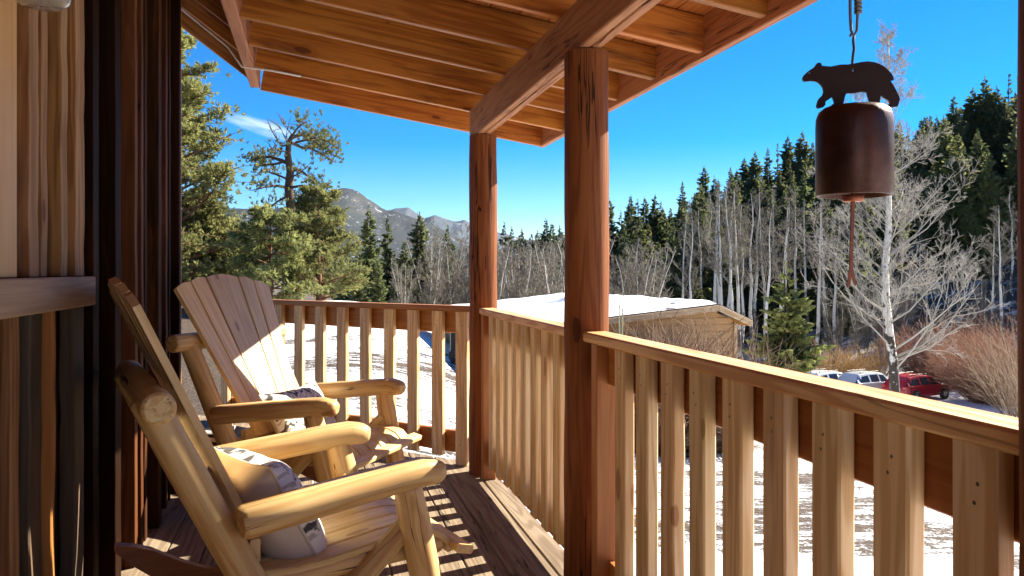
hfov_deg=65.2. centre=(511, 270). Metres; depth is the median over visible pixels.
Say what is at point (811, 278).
fir tree
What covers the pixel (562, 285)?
bare thicket
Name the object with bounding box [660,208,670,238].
fir tree
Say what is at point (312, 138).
pine tree
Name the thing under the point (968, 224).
fir tree
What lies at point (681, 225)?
fir tree
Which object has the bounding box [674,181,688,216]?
spruce tree
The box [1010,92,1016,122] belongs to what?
spruce tree
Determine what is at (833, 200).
spruce tree
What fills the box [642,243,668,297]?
fir tree
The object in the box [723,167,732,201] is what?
spruce tree
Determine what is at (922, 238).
aspen tree
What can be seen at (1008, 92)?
spruce tree
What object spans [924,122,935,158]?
spruce tree
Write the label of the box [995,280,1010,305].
bare thicket
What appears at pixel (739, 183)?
spruce tree
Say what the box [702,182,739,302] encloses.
aspen tree
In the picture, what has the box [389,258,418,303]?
bare thicket
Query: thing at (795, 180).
spruce tree
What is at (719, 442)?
willow shrub
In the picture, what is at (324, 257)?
pine tree
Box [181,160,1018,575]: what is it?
ground
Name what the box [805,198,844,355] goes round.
aspen tree
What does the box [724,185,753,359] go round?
aspen tree
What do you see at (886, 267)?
cottonwood tree
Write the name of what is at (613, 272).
bare thicket
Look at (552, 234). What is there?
spruce tree
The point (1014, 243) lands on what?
aspen tree
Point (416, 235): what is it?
spruce tree
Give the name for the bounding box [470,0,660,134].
porch beam
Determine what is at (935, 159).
fir tree
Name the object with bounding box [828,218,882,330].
fir tree
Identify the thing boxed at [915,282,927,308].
bare thicket
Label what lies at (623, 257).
spruce tree
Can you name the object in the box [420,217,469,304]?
bare thicket
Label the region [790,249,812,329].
spruce tree
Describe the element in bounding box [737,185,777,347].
aspen tree
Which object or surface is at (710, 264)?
aspen tree
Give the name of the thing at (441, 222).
mountain
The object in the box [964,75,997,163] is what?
fir tree
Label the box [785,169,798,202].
spruce tree
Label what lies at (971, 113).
fir tree
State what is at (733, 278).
spruce tree
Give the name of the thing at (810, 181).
spruce tree
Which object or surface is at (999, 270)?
aspen tree
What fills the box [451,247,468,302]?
bare thicket
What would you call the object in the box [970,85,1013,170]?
fir tree
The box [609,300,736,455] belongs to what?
willow shrub
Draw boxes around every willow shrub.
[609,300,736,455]
[611,301,850,454]
[811,338,882,372]
[832,341,908,377]
[865,306,982,381]
[903,302,1014,388]
[916,307,1017,406]
[936,302,1017,417]
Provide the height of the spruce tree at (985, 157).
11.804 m
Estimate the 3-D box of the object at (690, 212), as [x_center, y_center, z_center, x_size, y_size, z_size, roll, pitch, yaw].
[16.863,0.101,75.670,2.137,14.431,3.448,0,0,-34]
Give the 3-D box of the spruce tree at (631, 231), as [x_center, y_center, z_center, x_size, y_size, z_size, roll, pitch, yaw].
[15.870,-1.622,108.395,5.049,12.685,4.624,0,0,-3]
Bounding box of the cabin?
[0,0,180,575]
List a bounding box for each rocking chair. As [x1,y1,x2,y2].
[107,276,472,575]
[165,274,421,481]
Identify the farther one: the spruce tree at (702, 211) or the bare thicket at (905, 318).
the spruce tree at (702, 211)
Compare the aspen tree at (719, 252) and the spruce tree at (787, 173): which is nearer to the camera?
the aspen tree at (719, 252)
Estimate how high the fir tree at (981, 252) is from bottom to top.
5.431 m
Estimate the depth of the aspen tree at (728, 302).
68.89 m
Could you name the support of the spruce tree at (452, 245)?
on the ground
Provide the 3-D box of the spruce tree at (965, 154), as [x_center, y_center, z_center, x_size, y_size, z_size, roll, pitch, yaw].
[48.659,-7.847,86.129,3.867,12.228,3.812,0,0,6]
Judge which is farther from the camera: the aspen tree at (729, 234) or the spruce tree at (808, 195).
the spruce tree at (808, 195)
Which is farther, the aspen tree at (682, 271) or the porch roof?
the aspen tree at (682, 271)
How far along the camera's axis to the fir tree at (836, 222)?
82.81 m
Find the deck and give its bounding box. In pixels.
[121,415,563,575]
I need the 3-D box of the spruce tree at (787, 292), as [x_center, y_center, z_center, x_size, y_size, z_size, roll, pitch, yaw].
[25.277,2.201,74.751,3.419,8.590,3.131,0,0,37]
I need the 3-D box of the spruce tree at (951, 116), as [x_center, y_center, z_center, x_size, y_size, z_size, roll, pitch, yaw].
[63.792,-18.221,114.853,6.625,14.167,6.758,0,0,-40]
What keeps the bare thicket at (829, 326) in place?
on the ground
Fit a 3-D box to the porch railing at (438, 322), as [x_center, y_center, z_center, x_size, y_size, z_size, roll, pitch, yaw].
[-1.365,0.738,5.902,2.770,1.020,0.092,0,0,35]
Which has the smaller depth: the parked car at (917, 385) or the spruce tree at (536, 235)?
the parked car at (917, 385)
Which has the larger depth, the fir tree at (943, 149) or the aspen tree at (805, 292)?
the fir tree at (943, 149)
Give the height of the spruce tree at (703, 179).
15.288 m
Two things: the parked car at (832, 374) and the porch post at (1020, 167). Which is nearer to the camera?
the porch post at (1020, 167)
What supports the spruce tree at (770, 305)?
on the ground
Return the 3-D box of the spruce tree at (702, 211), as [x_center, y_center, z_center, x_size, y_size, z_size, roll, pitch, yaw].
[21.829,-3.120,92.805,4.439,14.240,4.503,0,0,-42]
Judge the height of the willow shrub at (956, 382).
6.164 m
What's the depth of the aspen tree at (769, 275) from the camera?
62.03 m
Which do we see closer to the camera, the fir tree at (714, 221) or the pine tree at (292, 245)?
the pine tree at (292, 245)
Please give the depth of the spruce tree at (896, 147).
111.25 m
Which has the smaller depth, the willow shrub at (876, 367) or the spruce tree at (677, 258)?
the willow shrub at (876, 367)
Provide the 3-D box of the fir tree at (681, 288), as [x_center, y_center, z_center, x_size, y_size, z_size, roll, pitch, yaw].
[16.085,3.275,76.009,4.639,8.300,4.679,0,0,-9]
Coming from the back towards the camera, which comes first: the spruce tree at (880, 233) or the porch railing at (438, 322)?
the spruce tree at (880, 233)
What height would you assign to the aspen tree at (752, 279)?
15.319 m
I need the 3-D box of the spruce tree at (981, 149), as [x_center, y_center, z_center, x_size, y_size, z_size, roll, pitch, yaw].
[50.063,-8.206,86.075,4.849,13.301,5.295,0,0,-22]
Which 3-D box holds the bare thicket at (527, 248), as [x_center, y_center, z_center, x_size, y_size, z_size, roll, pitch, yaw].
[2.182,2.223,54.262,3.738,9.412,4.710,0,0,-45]
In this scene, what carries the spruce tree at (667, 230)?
on the ground
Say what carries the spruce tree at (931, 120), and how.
on the ground
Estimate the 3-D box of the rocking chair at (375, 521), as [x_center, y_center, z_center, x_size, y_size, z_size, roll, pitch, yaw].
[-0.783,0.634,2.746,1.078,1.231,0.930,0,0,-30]
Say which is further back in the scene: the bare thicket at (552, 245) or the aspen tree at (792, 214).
the aspen tree at (792, 214)
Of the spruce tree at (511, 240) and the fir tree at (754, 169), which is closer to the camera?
the spruce tree at (511, 240)
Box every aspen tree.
[665,214,702,298]
[672,221,708,298]
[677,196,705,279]
[682,206,712,295]
[697,198,746,303]
[698,191,733,304]
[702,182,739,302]
[704,191,715,263]
[707,182,741,310]
[721,189,745,308]
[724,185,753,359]
[731,202,761,358]
[732,190,764,358]
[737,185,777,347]
[745,210,783,361]
[751,192,780,333]
[763,189,784,303]
[767,204,800,308]
[771,196,810,326]
[774,185,809,298]
[789,200,815,333]
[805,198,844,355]
[811,201,835,350]
[826,207,855,364]
[839,210,849,260]
[912,220,926,295]
[978,205,1015,346]
[981,225,1011,337]
[994,186,1017,295]
[1012,213,1017,262]
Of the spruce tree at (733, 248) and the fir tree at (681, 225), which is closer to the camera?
the spruce tree at (733, 248)
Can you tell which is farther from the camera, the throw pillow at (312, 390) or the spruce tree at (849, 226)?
the spruce tree at (849, 226)
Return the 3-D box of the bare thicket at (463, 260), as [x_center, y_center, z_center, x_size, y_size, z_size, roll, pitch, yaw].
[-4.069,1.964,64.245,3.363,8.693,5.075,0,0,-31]
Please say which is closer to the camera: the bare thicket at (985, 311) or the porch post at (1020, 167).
the porch post at (1020, 167)
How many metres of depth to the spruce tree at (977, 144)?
99.58 m
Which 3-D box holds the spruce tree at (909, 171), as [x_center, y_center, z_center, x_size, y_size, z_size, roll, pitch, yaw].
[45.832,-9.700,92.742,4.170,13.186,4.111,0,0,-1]
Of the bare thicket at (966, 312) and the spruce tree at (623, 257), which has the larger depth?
the spruce tree at (623, 257)
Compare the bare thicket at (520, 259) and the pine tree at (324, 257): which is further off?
the bare thicket at (520, 259)
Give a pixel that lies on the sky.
(747, 98)
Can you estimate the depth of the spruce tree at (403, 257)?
47.85 m
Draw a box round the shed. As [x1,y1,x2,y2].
[445,293,752,357]
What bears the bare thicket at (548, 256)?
on the ground
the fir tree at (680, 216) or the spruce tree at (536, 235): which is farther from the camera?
the spruce tree at (536, 235)
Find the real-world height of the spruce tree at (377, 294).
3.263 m
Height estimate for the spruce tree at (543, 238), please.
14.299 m
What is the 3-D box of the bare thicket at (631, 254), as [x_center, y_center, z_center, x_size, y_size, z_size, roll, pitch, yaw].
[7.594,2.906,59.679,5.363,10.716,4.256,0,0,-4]
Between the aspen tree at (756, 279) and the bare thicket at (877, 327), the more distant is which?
the aspen tree at (756, 279)
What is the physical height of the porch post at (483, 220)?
2.078 m
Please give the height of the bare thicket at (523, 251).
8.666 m
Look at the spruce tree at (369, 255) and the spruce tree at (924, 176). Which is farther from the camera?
the spruce tree at (924, 176)
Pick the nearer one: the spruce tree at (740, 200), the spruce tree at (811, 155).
the spruce tree at (740, 200)
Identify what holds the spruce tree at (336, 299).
on the ground
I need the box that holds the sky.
[181,0,1017,240]
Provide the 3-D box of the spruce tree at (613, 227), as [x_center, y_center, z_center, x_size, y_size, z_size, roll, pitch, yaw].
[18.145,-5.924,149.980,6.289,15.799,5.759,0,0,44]
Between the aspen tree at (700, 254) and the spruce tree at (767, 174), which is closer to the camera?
the aspen tree at (700, 254)
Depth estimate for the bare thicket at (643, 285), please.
51.53 m
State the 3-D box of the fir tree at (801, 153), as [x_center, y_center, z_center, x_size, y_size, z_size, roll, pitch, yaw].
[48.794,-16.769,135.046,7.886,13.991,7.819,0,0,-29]
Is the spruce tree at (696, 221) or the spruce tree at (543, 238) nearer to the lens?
the spruce tree at (696, 221)
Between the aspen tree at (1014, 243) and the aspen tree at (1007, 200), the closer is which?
the aspen tree at (1014, 243)
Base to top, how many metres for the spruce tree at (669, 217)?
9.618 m
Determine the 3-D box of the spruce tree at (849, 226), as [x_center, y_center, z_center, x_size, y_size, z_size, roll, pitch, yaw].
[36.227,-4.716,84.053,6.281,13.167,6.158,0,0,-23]
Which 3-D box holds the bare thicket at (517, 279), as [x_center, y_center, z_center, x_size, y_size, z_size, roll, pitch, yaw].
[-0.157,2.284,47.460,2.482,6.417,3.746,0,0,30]
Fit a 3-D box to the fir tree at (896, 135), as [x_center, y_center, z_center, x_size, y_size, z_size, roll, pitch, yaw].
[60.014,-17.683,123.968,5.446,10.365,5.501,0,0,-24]
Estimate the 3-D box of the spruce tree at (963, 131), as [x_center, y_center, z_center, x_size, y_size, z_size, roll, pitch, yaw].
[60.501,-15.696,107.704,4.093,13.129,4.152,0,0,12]
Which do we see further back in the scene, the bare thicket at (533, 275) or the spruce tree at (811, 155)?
the spruce tree at (811, 155)
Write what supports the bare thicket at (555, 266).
on the ground
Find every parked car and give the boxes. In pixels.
[807,368,841,379]
[837,369,887,388]
[882,372,950,398]
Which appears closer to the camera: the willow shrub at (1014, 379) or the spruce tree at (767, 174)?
the willow shrub at (1014, 379)
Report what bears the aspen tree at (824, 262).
on the ground
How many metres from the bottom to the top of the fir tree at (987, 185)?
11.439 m
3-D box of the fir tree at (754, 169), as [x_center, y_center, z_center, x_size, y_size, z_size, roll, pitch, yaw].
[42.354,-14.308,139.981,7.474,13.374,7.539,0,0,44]
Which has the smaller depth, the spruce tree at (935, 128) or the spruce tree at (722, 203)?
the spruce tree at (722, 203)
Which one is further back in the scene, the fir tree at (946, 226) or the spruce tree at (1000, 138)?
the spruce tree at (1000, 138)
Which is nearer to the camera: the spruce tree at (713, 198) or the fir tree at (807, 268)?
the fir tree at (807, 268)
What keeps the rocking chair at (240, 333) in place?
on the deck
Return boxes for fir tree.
[616,218,655,289]
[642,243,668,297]
[645,223,659,267]
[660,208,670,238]
[666,201,690,247]
[674,264,688,298]
[676,215,690,243]
[689,187,717,235]
[712,245,747,313]
[726,172,745,229]
[735,159,748,196]
[742,173,768,264]
[743,151,774,209]
[774,136,796,185]
[774,193,788,242]
[783,130,813,200]
[794,229,810,275]
[803,170,826,219]
[806,222,843,299]
[806,245,839,307]
[812,199,848,270]
[817,202,844,252]
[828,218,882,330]
[837,198,903,305]
[894,126,903,159]
[912,193,957,261]
[921,117,959,204]
[923,212,962,278]
[928,120,954,170]
[932,133,984,254]
[951,199,992,271]
[953,87,984,165]
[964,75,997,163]
[966,227,994,280]
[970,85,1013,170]
[972,152,1017,262]
[998,165,1017,251]
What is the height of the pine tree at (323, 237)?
4.319 m
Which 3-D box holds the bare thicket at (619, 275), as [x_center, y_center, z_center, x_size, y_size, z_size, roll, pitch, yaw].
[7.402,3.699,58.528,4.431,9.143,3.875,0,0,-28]
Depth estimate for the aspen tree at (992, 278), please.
64.62 m
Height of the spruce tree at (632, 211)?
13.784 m
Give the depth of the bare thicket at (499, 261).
45.02 m
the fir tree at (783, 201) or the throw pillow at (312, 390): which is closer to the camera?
the throw pillow at (312, 390)
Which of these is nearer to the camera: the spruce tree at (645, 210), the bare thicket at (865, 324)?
the bare thicket at (865, 324)
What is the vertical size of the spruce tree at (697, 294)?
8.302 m
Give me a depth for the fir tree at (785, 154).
139.66 m
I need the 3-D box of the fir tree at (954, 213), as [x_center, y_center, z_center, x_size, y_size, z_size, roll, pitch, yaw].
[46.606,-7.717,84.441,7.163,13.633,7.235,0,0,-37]
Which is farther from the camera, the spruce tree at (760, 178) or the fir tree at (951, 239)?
the spruce tree at (760, 178)
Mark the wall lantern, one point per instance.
(51, 5)
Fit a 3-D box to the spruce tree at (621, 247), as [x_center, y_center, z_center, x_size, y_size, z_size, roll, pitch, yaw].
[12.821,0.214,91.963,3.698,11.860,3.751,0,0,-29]
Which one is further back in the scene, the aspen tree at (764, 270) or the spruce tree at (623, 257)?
the spruce tree at (623, 257)
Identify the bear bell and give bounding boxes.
[802,0,899,286]
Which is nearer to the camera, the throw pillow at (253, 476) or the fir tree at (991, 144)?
the throw pillow at (253, 476)
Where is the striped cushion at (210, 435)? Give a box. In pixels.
[204,425,235,445]
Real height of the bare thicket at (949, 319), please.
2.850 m
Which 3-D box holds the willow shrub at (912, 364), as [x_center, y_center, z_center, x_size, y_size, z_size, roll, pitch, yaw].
[31.324,5.520,60.114,8.391,5.712,8.639,0,0,9]
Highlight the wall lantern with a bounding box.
[15,0,70,11]
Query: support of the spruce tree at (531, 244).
on the ground
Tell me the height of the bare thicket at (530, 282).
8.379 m
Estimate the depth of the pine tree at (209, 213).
27.96 m
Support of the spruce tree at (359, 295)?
on the ground
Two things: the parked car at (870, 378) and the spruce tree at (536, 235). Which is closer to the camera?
the parked car at (870, 378)
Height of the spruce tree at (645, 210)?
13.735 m
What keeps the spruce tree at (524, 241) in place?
on the ground
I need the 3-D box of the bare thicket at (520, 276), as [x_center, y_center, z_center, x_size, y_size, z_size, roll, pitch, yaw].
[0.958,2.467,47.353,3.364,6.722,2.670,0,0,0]
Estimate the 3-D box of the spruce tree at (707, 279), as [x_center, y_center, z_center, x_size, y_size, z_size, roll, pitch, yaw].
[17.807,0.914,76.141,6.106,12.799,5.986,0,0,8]
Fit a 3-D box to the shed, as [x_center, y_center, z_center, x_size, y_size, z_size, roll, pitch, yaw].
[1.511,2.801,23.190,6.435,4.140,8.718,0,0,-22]
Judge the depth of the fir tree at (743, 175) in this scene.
149.54 m
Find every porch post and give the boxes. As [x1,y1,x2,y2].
[469,134,496,476]
[563,48,608,575]
[1017,0,1023,575]
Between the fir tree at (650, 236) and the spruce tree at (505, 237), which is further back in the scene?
the spruce tree at (505, 237)
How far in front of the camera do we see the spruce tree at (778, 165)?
135.00 m
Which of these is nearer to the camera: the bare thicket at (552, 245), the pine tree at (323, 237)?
the pine tree at (323, 237)
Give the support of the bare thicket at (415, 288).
on the ground
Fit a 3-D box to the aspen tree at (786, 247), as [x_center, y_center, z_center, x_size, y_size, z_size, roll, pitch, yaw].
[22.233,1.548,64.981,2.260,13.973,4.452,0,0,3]
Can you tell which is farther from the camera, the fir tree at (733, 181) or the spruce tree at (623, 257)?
the fir tree at (733, 181)
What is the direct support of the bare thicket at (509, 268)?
on the ground
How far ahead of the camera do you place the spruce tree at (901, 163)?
107.40 m
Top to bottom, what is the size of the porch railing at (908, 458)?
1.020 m
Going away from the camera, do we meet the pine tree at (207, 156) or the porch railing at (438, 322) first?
the porch railing at (438, 322)
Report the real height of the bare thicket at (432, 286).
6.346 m
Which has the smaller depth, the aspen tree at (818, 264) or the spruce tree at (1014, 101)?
the aspen tree at (818, 264)
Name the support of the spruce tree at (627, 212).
on the ground
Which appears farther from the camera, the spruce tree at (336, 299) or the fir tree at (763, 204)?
the fir tree at (763, 204)
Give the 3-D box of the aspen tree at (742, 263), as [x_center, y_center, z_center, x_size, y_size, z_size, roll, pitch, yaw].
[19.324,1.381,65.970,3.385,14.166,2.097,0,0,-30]
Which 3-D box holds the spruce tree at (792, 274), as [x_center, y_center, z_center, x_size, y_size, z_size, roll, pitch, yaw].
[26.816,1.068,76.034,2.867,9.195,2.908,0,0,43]
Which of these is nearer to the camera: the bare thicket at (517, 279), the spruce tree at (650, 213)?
the bare thicket at (517, 279)
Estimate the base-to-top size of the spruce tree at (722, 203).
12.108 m
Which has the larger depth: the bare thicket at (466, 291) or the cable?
the bare thicket at (466, 291)
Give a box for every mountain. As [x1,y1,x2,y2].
[193,188,500,272]
[389,208,537,256]
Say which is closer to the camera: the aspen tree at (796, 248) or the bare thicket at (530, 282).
the bare thicket at (530, 282)
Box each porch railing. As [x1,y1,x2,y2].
[220,299,469,465]
[479,308,564,548]
[583,331,1019,575]
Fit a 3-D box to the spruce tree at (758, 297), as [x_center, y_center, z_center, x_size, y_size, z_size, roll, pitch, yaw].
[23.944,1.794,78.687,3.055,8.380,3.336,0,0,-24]
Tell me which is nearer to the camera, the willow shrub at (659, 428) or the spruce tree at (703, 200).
the willow shrub at (659, 428)
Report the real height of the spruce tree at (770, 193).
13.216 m
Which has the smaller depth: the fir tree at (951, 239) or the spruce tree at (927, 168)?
the fir tree at (951, 239)
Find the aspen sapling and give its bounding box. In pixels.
[612,293,627,334]
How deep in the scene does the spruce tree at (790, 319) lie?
30.76 m
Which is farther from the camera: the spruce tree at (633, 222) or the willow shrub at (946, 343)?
the spruce tree at (633, 222)
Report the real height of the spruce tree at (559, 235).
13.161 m
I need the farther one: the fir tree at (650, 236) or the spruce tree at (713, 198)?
the spruce tree at (713, 198)
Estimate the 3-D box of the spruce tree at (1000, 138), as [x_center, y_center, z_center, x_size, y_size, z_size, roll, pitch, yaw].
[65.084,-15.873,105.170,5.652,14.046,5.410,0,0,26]
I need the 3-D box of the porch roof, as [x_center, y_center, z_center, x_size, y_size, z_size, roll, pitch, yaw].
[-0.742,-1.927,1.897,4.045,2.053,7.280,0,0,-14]
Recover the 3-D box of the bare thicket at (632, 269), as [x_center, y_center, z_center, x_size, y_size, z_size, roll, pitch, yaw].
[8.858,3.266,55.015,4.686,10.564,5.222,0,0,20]
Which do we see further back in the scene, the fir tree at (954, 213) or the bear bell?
the fir tree at (954, 213)
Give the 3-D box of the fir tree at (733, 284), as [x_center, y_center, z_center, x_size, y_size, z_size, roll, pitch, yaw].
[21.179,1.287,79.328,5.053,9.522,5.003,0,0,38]
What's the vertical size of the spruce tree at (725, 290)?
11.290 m
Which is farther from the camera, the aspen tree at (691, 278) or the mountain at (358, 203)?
the mountain at (358, 203)
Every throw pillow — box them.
[207,446,326,558]
[258,381,336,433]
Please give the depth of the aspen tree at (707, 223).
77.49 m
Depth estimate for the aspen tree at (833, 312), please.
65.57 m
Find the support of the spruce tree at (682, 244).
on the ground
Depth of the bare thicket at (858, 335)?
66.35 m
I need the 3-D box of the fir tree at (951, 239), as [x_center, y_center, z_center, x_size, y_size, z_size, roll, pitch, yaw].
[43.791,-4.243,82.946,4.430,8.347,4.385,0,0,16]
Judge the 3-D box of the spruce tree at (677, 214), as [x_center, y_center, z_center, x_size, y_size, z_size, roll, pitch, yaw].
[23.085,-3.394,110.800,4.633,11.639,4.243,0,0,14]
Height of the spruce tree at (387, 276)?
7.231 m
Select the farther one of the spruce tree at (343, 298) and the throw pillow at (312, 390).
the spruce tree at (343, 298)
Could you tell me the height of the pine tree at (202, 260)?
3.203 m
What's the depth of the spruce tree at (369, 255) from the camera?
45.79 m
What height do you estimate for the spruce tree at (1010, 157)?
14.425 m
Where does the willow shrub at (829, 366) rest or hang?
on the ground
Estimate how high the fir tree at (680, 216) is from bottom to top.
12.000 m
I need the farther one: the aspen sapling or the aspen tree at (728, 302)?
the aspen tree at (728, 302)
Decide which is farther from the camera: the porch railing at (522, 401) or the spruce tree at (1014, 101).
the spruce tree at (1014, 101)
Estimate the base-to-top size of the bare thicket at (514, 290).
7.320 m
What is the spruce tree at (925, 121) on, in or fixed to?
on the ground
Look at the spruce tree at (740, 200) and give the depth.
86.28 m
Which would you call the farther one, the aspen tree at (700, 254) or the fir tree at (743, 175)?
the fir tree at (743, 175)
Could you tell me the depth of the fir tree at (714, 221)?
112.54 m
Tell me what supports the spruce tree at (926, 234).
on the ground
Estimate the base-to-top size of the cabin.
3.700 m
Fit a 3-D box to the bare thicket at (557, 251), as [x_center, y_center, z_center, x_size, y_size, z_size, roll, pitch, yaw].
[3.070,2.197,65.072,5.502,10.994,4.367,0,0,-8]
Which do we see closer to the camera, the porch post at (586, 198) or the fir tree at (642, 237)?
the porch post at (586, 198)
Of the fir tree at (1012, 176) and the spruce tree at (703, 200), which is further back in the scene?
the spruce tree at (703, 200)
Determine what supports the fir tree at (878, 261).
on the ground
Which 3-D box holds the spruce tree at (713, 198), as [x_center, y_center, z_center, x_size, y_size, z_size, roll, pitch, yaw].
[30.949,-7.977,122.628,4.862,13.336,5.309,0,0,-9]
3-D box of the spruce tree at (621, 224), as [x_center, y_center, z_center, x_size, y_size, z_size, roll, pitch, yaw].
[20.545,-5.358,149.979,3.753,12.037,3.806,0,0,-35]
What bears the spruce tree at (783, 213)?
on the ground
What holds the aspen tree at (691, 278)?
on the ground
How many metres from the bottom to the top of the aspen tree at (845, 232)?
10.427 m
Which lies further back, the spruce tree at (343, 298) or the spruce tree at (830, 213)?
the spruce tree at (830, 213)
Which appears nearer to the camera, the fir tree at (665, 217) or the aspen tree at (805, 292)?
the aspen tree at (805, 292)
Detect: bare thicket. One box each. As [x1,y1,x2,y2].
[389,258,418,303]
[404,273,429,303]
[405,232,452,304]
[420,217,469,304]
[436,238,469,304]
[450,241,468,297]
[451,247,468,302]
[467,243,514,299]
[497,241,547,299]
[498,247,524,293]
[499,244,544,286]
[501,236,561,293]
[501,238,562,293]
[501,254,551,296]
[502,256,552,297]
[503,257,534,298]
[516,245,561,296]
[524,235,564,290]
[524,236,563,292]
[529,234,611,295]
[533,236,614,295]
[556,277,564,292]
[609,231,646,294]
[609,238,654,294]
[609,242,673,297]
[609,242,675,297]
[609,262,634,295]
[814,284,855,357]
[843,295,876,360]
[858,274,911,365]
[858,302,880,343]
[876,265,923,349]
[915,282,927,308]
[939,304,958,335]
[961,306,976,337]
[963,293,981,322]
[969,275,1003,340]
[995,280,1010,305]
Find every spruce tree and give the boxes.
[331,254,351,300]
[336,255,351,300]
[345,249,370,301]
[347,205,389,302]
[369,254,387,302]
[377,215,397,302]
[388,240,418,303]
[404,211,441,303]
[435,225,460,303]
[498,222,509,256]
[505,227,519,265]
[513,230,530,275]
[526,221,551,264]
[526,233,535,261]
[527,229,539,268]
[542,223,564,289]
[555,225,564,284]
[609,197,618,274]
[614,210,625,255]
[614,215,636,283]
[614,222,631,288]
[615,247,639,293]
[616,195,637,236]
[622,201,635,243]
[627,199,643,249]
[639,198,649,236]
[644,195,671,255]
[646,208,662,238]
[654,219,689,298]
[663,219,671,245]
[667,207,672,225]
[668,209,699,280]
[671,205,679,242]
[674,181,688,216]
[676,213,724,302]
[681,214,701,267]
[686,185,718,248]
[687,263,703,299]
[689,167,709,216]
[689,182,712,248]
[707,175,721,233]
[710,226,736,310]
[712,202,747,306]
[713,189,730,235]
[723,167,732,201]
[723,217,740,304]
[726,169,747,217]
[729,180,751,300]
[740,250,763,326]
[741,261,837,373]
[753,247,778,332]
[756,172,766,213]
[758,188,782,289]
[761,147,774,190]
[762,182,773,213]
[767,250,793,320]
[771,144,784,205]
[772,170,788,215]
[772,186,809,268]
[782,154,799,192]
[785,160,797,192]
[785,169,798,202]
[788,235,803,298]
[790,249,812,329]
[794,161,817,240]
[803,205,818,246]
[803,241,841,327]
[807,142,814,186]
[807,155,814,206]
[808,200,842,303]
[823,199,844,239]
[838,202,889,270]
[871,155,915,269]
[894,134,902,176]
[895,140,905,190]
[897,133,925,241]
[906,119,934,186]
[913,165,955,270]
[915,162,932,238]
[920,117,932,144]
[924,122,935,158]
[929,115,933,130]
[932,115,940,141]
[944,97,960,135]
[953,107,970,155]
[960,143,973,186]
[968,133,987,202]
[969,127,983,174]
[969,134,978,177]
[975,148,1001,216]
[989,96,1014,191]
[998,118,1017,236]
[1005,74,1014,120]
[1008,77,1016,120]
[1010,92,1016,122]
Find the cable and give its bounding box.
[181,8,300,76]
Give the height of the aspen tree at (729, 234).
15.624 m
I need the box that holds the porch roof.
[181,0,817,147]
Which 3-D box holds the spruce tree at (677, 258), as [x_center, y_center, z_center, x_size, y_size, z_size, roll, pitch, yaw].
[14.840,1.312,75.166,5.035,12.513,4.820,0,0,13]
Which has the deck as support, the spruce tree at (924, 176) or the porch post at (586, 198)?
the porch post at (586, 198)
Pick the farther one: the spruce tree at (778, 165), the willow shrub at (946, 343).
the spruce tree at (778, 165)
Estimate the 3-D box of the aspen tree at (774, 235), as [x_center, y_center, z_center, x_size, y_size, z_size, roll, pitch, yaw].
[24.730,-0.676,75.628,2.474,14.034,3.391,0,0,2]
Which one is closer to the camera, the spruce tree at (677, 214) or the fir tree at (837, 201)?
the fir tree at (837, 201)
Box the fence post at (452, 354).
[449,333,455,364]
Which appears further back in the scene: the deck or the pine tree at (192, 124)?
the pine tree at (192, 124)
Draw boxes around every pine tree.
[181,28,269,281]
[181,95,247,267]
[181,185,249,282]
[181,218,255,278]
[211,202,334,299]
[234,107,348,299]
[274,183,374,300]
[280,198,362,300]
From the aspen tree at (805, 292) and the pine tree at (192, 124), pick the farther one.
the aspen tree at (805, 292)
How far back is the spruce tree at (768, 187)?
106.70 m
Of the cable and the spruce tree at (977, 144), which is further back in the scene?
the spruce tree at (977, 144)
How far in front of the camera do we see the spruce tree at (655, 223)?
102.18 m
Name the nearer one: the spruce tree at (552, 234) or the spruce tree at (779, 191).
the spruce tree at (779, 191)
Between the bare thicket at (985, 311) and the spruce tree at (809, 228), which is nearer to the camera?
the bare thicket at (985, 311)
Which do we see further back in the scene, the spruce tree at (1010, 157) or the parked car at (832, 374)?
the spruce tree at (1010, 157)
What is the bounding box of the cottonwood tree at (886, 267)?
[789,18,1010,392]
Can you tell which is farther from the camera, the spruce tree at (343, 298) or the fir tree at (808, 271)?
the fir tree at (808, 271)
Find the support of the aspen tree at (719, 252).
on the ground
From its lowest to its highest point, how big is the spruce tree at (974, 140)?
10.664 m

